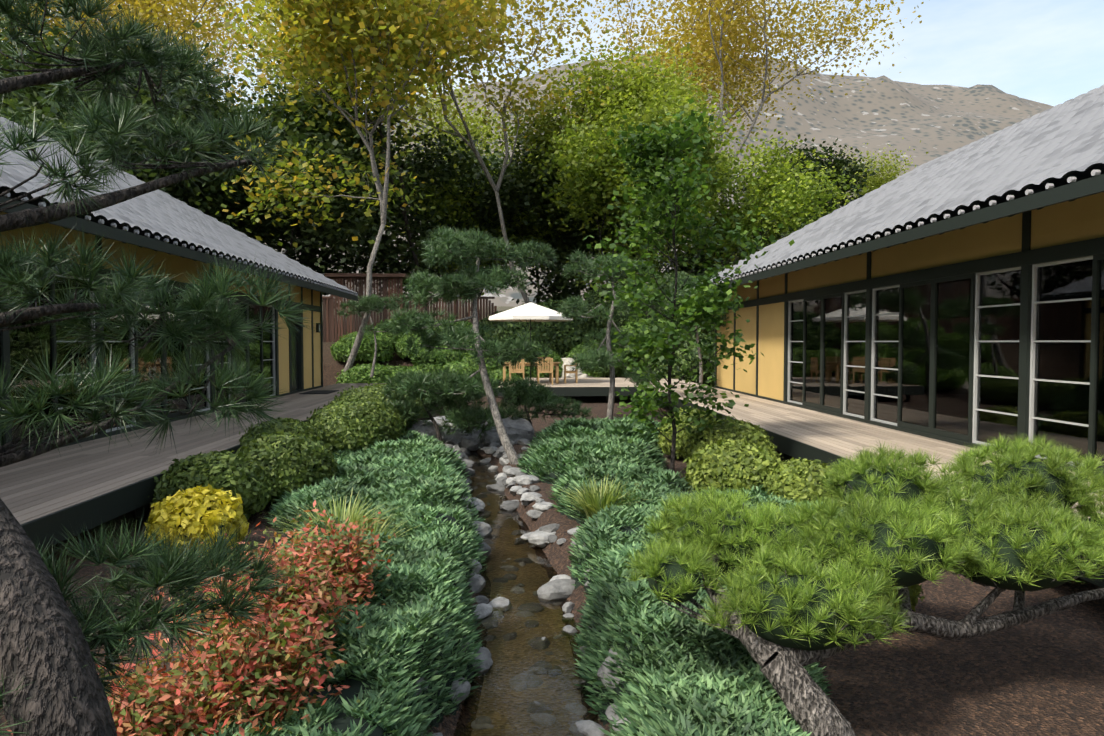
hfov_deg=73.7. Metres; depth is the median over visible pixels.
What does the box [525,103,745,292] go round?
green tree
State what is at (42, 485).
deck boards
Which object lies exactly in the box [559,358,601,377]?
boulders
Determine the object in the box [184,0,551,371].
sycamore tree
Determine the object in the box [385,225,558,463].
leaning pine
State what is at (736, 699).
juniper sprigs
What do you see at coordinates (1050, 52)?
sky
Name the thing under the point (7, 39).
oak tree
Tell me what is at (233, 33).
sycamore tree
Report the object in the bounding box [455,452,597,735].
stream water
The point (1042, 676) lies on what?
ground
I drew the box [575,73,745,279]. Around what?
green tree
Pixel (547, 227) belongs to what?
green tree
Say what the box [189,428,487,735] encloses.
juniper sprigs
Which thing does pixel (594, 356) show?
pine
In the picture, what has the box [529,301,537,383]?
umbrella pole
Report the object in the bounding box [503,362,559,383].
garden table
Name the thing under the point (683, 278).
pine
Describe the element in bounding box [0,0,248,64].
sycamore tree
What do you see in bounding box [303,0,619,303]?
sycamore tree
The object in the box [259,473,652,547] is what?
ornamental grass
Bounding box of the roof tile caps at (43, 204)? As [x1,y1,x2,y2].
[2,192,357,295]
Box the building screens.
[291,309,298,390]
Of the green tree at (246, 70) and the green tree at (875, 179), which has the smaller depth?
the green tree at (246, 70)
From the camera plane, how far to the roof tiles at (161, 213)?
14.45 m
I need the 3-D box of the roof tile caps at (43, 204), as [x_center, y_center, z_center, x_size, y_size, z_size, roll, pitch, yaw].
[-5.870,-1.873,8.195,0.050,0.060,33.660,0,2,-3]
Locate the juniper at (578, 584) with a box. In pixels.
[525,429,792,734]
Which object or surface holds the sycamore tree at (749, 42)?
on the ground at (1042, 676)
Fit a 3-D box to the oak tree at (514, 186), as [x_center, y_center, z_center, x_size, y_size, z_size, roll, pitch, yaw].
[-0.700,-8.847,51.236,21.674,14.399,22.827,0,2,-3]
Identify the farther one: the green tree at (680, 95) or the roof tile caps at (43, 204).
the green tree at (680, 95)
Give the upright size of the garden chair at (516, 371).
0.930 m
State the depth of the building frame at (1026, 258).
11.22 m
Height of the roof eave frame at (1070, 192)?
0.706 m
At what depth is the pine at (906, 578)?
3.96 m
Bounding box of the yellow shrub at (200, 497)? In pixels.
[140,484,250,554]
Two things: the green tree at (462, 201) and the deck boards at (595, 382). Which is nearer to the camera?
the deck boards at (595, 382)
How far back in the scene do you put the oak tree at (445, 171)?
43.64 m
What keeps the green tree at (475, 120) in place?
on the ground at (1042, 676)
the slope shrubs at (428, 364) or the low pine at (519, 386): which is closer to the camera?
the low pine at (519, 386)
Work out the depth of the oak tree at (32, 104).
31.40 m
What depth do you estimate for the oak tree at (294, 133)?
35.18 m
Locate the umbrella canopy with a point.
(531, 311)
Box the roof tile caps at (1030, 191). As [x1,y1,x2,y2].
[682,170,1100,294]
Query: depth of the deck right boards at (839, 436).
12.45 m
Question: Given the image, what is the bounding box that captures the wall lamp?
[316,323,319,331]
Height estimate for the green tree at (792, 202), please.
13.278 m
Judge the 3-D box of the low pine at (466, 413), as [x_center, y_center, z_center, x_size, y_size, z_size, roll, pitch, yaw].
[-2.477,0.780,14.734,2.970,1.617,1.889,0,2,-3]
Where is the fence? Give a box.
[322,273,496,341]
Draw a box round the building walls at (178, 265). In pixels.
[0,212,320,394]
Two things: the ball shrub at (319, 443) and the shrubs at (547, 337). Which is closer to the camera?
the ball shrub at (319, 443)
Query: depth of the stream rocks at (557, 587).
6.52 m
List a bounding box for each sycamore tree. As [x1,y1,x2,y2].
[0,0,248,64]
[2,0,281,106]
[155,0,373,119]
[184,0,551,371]
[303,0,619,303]
[554,0,923,149]
[577,0,921,263]
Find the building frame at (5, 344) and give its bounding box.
[0,235,322,450]
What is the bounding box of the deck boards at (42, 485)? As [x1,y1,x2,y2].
[0,383,385,524]
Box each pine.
[0,0,319,735]
[336,293,409,376]
[380,369,501,443]
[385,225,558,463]
[472,375,593,424]
[557,249,690,419]
[622,432,1103,735]
[648,459,1103,650]
[656,271,728,390]
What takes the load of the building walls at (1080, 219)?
on the deck frames at (106, 507)
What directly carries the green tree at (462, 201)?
on the ground at (1042, 676)
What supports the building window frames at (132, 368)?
attached to the building walls at (178, 265)
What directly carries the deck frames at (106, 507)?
on the ground at (1042, 676)
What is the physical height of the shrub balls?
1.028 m
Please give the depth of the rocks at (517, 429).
14.99 m
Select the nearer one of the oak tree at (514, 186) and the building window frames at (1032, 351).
the building window frames at (1032, 351)
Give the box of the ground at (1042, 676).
[0,306,1103,735]
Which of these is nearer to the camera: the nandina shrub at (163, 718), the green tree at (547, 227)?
the nandina shrub at (163, 718)
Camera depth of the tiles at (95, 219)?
11.38 m
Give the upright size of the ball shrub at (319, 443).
1.269 m
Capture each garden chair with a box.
[509,359,524,380]
[537,357,550,381]
[538,358,552,384]
[564,357,577,383]
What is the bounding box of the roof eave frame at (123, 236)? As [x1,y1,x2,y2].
[0,196,357,300]
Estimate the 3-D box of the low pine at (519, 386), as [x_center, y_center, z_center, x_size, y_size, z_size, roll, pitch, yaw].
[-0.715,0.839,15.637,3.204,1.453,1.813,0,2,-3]
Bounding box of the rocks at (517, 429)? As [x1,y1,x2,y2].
[407,415,535,450]
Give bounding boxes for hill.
[264,48,1053,306]
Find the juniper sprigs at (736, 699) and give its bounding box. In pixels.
[517,414,845,735]
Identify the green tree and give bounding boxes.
[203,0,491,311]
[364,65,519,319]
[401,160,559,320]
[477,20,748,247]
[510,177,625,287]
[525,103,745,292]
[562,50,745,208]
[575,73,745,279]
[656,120,873,268]
[831,137,927,199]
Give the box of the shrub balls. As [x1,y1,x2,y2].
[656,406,924,614]
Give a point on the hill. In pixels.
(877, 114)
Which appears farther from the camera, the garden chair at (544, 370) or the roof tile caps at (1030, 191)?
the garden chair at (544, 370)
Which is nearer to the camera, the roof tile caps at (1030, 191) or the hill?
the roof tile caps at (1030, 191)
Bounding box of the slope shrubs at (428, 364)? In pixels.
[330,317,670,394]
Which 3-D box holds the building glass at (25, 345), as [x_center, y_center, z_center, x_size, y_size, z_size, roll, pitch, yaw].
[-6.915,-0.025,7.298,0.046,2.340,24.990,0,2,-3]
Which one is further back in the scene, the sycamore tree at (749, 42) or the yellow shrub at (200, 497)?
the sycamore tree at (749, 42)
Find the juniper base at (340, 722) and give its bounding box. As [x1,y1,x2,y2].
[271,448,482,735]
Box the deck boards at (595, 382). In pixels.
[499,378,637,386]
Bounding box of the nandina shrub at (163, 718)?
[7,500,395,735]
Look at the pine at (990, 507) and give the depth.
3.96 m
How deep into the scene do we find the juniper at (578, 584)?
6.53 m
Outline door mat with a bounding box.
[299,390,338,393]
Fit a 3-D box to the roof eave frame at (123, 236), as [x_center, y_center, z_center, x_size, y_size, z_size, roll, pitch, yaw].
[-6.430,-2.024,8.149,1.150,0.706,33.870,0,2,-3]
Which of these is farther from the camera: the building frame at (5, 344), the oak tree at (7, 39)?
the oak tree at (7, 39)
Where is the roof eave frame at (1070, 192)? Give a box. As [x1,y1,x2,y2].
[689,174,1103,295]
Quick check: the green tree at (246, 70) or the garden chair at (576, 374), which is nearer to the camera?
the garden chair at (576, 374)
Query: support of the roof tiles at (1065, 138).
on the building walls at (1080, 219)
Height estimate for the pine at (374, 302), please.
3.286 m
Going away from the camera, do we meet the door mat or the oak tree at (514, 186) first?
the door mat
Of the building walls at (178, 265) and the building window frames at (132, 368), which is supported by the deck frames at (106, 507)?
the building walls at (178, 265)
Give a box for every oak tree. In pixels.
[0,1,398,322]
[0,3,293,236]
[36,44,424,271]
[238,116,516,320]
[403,123,683,304]
[657,132,885,275]
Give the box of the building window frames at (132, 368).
[55,273,275,435]
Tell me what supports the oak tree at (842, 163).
on the ground at (1042, 676)
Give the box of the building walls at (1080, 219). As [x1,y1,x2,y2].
[716,192,1103,400]
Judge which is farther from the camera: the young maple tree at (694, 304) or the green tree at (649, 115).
the green tree at (649, 115)
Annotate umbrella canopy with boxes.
[489,302,572,321]
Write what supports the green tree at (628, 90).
on the ground at (1042, 676)
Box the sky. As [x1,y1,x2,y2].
[2,0,1103,118]
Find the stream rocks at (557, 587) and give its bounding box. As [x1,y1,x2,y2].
[413,438,634,735]
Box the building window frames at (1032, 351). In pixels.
[787,256,1092,466]
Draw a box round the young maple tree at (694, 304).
[583,99,794,472]
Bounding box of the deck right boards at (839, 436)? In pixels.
[623,378,1103,517]
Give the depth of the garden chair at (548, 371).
25.56 m
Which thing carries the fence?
on the ground at (1042, 676)
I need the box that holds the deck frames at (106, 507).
[21,383,1103,587]
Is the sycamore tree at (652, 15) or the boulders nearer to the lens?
the boulders
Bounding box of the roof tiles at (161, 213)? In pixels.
[0,117,357,293]
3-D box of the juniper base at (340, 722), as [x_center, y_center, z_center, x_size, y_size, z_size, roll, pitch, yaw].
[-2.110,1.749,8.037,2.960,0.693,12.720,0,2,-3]
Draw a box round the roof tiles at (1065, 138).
[681,85,1103,292]
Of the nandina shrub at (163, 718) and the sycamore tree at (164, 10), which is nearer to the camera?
the nandina shrub at (163, 718)
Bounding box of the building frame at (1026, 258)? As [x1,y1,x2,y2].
[715,211,1103,475]
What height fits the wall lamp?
0.300 m
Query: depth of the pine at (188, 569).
2.72 m
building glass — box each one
[0,272,273,445]
[789,259,1103,463]
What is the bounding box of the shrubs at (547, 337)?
[479,261,732,386]
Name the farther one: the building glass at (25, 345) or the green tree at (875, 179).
the green tree at (875, 179)
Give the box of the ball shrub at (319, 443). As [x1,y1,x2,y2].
[148,381,428,518]
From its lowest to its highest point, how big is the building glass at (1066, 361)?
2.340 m

